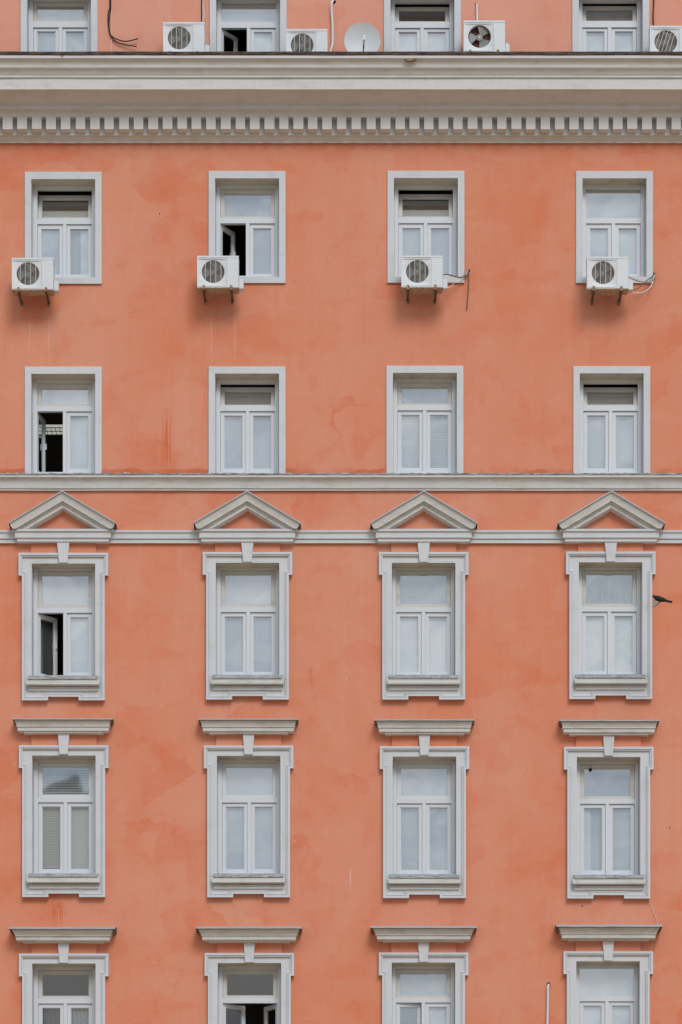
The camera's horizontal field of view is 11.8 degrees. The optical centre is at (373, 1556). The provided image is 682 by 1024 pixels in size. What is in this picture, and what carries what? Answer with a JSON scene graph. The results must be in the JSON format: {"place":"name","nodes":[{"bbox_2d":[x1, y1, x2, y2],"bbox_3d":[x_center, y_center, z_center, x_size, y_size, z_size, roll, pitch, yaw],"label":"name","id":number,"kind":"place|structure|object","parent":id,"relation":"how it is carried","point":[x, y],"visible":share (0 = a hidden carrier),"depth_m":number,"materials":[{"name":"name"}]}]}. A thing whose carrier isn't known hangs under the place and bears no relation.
{"place":"outdoors","nodes":[
{"label":"outdoors","id":0,"kind":"place"},
{"bbox_2d":[651,595,671,606],"bbox_3d":[5.084,-16.918,58.443,0.392,0.398,0.686,0,0,0],"label":"pigeon","id":1,"kind":"object","parent":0,"point":[657,600],"visible":1,"depth_m":58.37,"materials":[{"name":"black"}]},
{"label":"ground","id":2,"kind":"structure","parent":0,"visible":0},
{"bbox_2d":[0,0,681,1023],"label":"apartment building","id":3,"kind":"structure","parent":2,"relation":"on","point":[340,654],"depth_m":60.00,"materials":[{"name":"orange paint"}]},
{"bbox_2d":[12,258,58,306],"bbox_3d":[-6.108,-23.068,59.706,0.837,0.666,0.588,0,0,0],"label":"air conditioner","id":4,"kind":"object","parent":3,"relation":"attached to","point":[33,276],"visible":1,"depth_m":59.45,"materials":[{"name":"white metal"}]},
{"bbox_2d":[20,0,97,51],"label":"window","id":5,"kind":"structure","parent":3,"relation":"in","point":[45,25],"depth_m":60.28,"materials":[{"name":"white plastic"}]},
{"bbox_2d":[9,491,116,700],"bbox_3d":[-5.641,-17.433,60.164,1.936,3.771,0.975,0,0,0],"label":"window","id":6,"kind":"structure","parent":3,"relation":"in","point":[63,572],"depth_m":59.95,"materials":[{"name":"white paint"}]},
{"bbox_2d":[9,927,116,1023],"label":"window","id":7,"kind":"structure","parent":3,"relation":"in","point":[54,950],"depth_m":59.95,"materials":[{"name":"white paint"}]},
{"bbox_2d":[25,172,101,283],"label":"window","id":8,"kind":"structure","parent":3,"relation":"in","point":[77,255],"depth_m":60.26,"materials":[{"name":"white plastic"}]},
{"bbox_2d":[25,367,101,473],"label":"window","id":9,"kind":"structure","parent":3,"relation":"in","point":[74,392],"depth_m":60.26,"materials":[{"name":"white plastic"}]},
{"bbox_2d":[13,718,113,896],"bbox_3d":[-5.634,-13.603,60.036,1.809,3.253,0.693,0,0,0],"label":"window","id":10,"kind":"structure","parent":3,"relation":"in","point":[66,832],"depth_m":59.96,"materials":[{"name":"white paint"}]},
{"bbox_2d":[111,0,111,50],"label":"cable","id":11,"kind":"object","parent":3,"relation":"attached to","point":[111,24],"visible":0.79,"depth_m":59.98,"materials":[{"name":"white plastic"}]},
{"bbox_2d":[108,0,137,41],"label":"cable","id":12,"kind":"object","parent":3,"relation":"attached to","point":[110,33],"visible":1,"depth_m":59.96,"materials":[{"name":"black plastic"}]},
{"bbox_2d":[109,0,136,46],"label":"cable","id":13,"kind":"object","parent":3,"relation":"attached to","point":[109,29],"visible":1,"depth_m":59.96,"materials":[{"name":"black plastic"}]},
{"bbox_2d":[163,22,209,51],"bbox_3d":[-3.384,-27.314,59.706,0.837,0.666,0.588,0,0,0],"label":"air conditioner","id":14,"kind":"object","parent":3,"relation":"attached to","point":[183,36],"visible":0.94,"depth_m":59.45,"materials":[{"name":"metal"}]},
{"bbox_2d":[197,256,243,304],"bbox_3d":[-2.771,-23.104,59.706,0.837,0.666,0.588,0,0,0],"label":"air conditioner","id":15,"kind":"object","parent":3,"relation":"attached to","point":[217,274],"visible":1,"depth_m":59.45,"materials":[{"name":"metal"}]},
{"bbox_2d":[208,171,285,282],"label":"window","id":16,"kind":"structure","parent":3,"relation":"in","point":[256,200],"depth_m":60.26,"materials":[{"name":"white plastic"}]},
{"bbox_2d":[208,367,285,472],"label":"window","id":17,"kind":"structure","parent":3,"relation":"in","point":[247,425],"depth_m":60.28,"materials":[{"name":"white plastic"}]},
{"bbox_2d":[193,491,300,699],"bbox_3d":[-2.298,-17.440,60.019,1.936,3.757,0.684,0,0,0],"label":"window","id":18,"kind":"structure","parent":3,"relation":"in","point":[247,573],"depth_m":59.95,"materials":[{"name":"white paint"}]},
{"bbox_2d":[209,0,286,51],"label":"window","id":19,"kind":"structure","parent":3,"relation":"in","point":[265,25],"depth_m":60.28,"materials":[{"name":"white plastic"}]},
{"bbox_2d":[198,719,297,897],"bbox_3d":[-2.277,-13.598,60.025,1.809,3.252,0.671,0,0,0],"label":"window","id":20,"kind":"structure","parent":3,"relation":"in","point":[242,800],"depth_m":59.96,"materials":[{"name":"white plastic"}]},
{"bbox_2d":[196,926,301,1023],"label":"window","id":21,"kind":"structure","parent":3,"relation":"in","point":[241,950],"depth_m":59.95,"materials":[{"name":"white paint"}]},
{"bbox_2d":[286,29,327,50],"bbox_3d":[-1.168,-27.188,59.706,0.837,0.666,0.588,0,0,0],"label":"air conditioner","id":22,"kind":"object","parent":3,"relation":"attached to","point":[306,39],"visible":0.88,"depth_m":59.45,"materials":[{"name":"metal"}]},
{"bbox_2d":[329,0,333,50],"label":"drain pipe","id":23,"kind":"object","parent":3,"relation":"attached to","point":[332,25],"visible":0.91,"depth_m":59.91,"materials":[{"name":"white plastic"}]},
{"bbox_2d":[344,22,380,51],"bbox_3d":[-0.202,-27.283,59.576,0.661,0.735,0.756,0,0,38],"label":"satellite dish","id":24,"kind":"object","parent":3,"relation":"on","point":[361,36],"visible":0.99,"depth_m":59.48,"materials":[{"name":"grey metal"}]},
{"bbox_2d":[384,0,460,50],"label":"window","id":25,"kind":"structure","parent":3,"relation":"in","point":[445,35],"depth_m":60.26,"materials":[{"name":"white plastic"}]},
{"bbox_2d":[370,491,476,699],"bbox_3d":[0.902,-17.440,60.019,1.936,3.757,0.684,0,0,0],"label":"window","id":26,"kind":"structure","parent":3,"relation":"in","point":[416,609],"depth_m":59.95,"materials":[{"name":"white plastic"}]},
{"bbox_2d":[371,926,476,1023],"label":"window","id":27,"kind":"structure","parent":3,"relation":"in","point":[423,965],"depth_m":59.96,"materials":[{"name":"white plastic"}]},
{"bbox_2d":[401,255,447,303],"bbox_3d":[0.908,-23.108,59.706,0.837,0.666,0.588,0,0,0],"label":"air conditioner","id":28,"kind":"object","parent":3,"relation":"attached to","point":[421,274],"visible":1,"depth_m":59.45,"materials":[{"name":"metal"}]},
{"bbox_2d":[386,366,462,472],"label":"window","id":29,"kind":"structure","parent":3,"relation":"in","point":[429,408],"depth_m":60.28,"materials":[{"name":"white plastic"}]},
{"bbox_2d":[375,719,474,897],"bbox_3d":[0.916,-13.584,60.025,1.809,3.252,0.671,0,0,0],"label":"window","id":30,"kind":"structure","parent":3,"relation":"in","point":[424,767],"depth_m":59.96,"materials":[{"name":"white paint"}]},
{"bbox_2d":[387,171,463,282],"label":"window","id":31,"kind":"structure","parent":3,"relation":"in","point":[421,232],"depth_m":60.26,"materials":[{"name":"white plastic"}]},
{"bbox_2d":[443,274,464,277],"bbox_3d":[1.491,-23.274,59.794,0.673,0.287,0.054,0,0,-43],"label":"refrigerant pipe","id":32,"kind":"object","parent":3,"relation":"attached to","point":[454,276],"visible":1,"depth_m":59.75,"materials":[{"name":"white"}]},
{"bbox_2d":[466,272,468,309],"bbox_3d":[1.705,-23.018,59.970,0.052,0.696,0.019,0,0,0],"label":"cable","id":33,"kind":"object","parent":3,"relation":"attached to","point":[468,291],"visible":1,"depth_m":59.96,"materials":[{"name":"brown plastic"}]},
{"bbox_2d":[475,3,477,19],"bbox_3d":[1.869,-28.005,59.952,0.041,0.511,0.175,0,0,-5],"label":"drain pipe","id":34,"kind":"object","parent":3,"relation":"attached to","point":[476,4],"visible":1,"depth_m":59.93,"materials":[{"name":"white plastic"}]},
{"bbox_2d":[463,20,509,51],"bbox_3d":[2.029,-27.341,59.706,0.837,0.666,0.588,0,0,0],"label":"air conditioner","id":35,"kind":"object","parent":3,"relation":"attached to","point":[483,35],"visible":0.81,"depth_m":59.45,"materials":[{"name":"white metal"}]},
{"bbox_2d":[546,984,549,1023],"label":"drain pipe","id":36,"kind":"object","parent":3,"relation":"attached to","point":[547,1013],"visible":1,"depth_m":59.93,"materials":[{"name":"white plastic"}]},
{"bbox_2d":[555,925,661,1023],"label":"window","id":37,"kind":"structure","parent":3,"relation":"in","point":[608,972],"depth_m":59.96,"materials":[{"name":"white plastic"}]},
{"bbox_2d":[586,257,632,305],"bbox_3d":[4.253,-23.086,59.706,0.837,0.666,0.588,0,0,0],"label":"air conditioner","id":38,"kind":"object","parent":3,"relation":"attached to","point":[606,275],"visible":1,"depth_m":59.45,"materials":[{"name":"metal"}]},
{"bbox_2d":[632,275,654,293],"bbox_3d":[4.868,-23.076,59.770,0.620,0.445,0.057,0,0,-36],"label":"drain pipe","id":39,"kind":"object","parent":38,"relation":"attached to","point":[645,290],"visible":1,"depth_m":59.79,"materials":[{"name":"white plastic"}]},
{"bbox_2d":[559,720,659,898],"bbox_3d":[4.261,-13.577,60.047,1.809,3.255,0.715,0,0,0],"label":"window","id":40,"kind":"structure","parent":3,"relation":"in","point":[608,806],"depth_m":59.98,"materials":[{"name":"white plastic"}]},
{"bbox_2d":[572,0,648,51],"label":"window","id":41,"kind":"structure","parent":3,"relation":"in","point":[594,28],"depth_m":60.28,"materials":[{"name":"white plastic"}]},
{"bbox_2d":[557,490,664,698],"bbox_3d":[4.298,-17.444,60.019,1.936,3.748,0.684,0,0,0],"label":"window","id":42,"kind":"structure","parent":3,"relation":"in","point":[610,573],"depth_m":59.95,"materials":[{"name":"white paint"}]},
{"bbox_2d":[573,366,649,472],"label":"window","id":43,"kind":"structure","parent":3,"relation":"in","point":[611,431],"depth_m":60.28,"materials":[{"name":"white plastic"}]},
{"bbox_2d":[576,171,652,282],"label":"window","id":44,"kind":"structure","parent":3,"relation":"in","point":[614,209],"depth_m":60.26,"materials":[{"name":"white plastic"}]},
{"bbox_2d":[629,273,655,282],"bbox_3d":[4.873,-23.221,59.784,0.664,0.274,0.103,0,0,-41],"label":"refrigerant pipe","id":45,"kind":"object","parent":3,"relation":"attached to","point":[644,281],"visible":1,"depth_m":59.81,"materials":[{"name":"beige"}]},
{"bbox_2d":[633,274,654,290],"bbox_3d":[4.876,-23.104,59.797,0.654,0.487,0.070,0,0,-42],"label":"refrigerant pipe","id":46,"kind":"object","parent":3,"relation":"attached to","point":[644,282],"visible":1,"depth_m":59.81,"materials":[{"name":"grey"}]},
{"bbox_2d":[648,26,681,50],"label":"air conditioner","id":47,"kind":"object","parent":3,"relation":"attached to","point":[665,38],"visible":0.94,"depth_m":59.45,"materials":[{"name":"white metal"}]}
]}

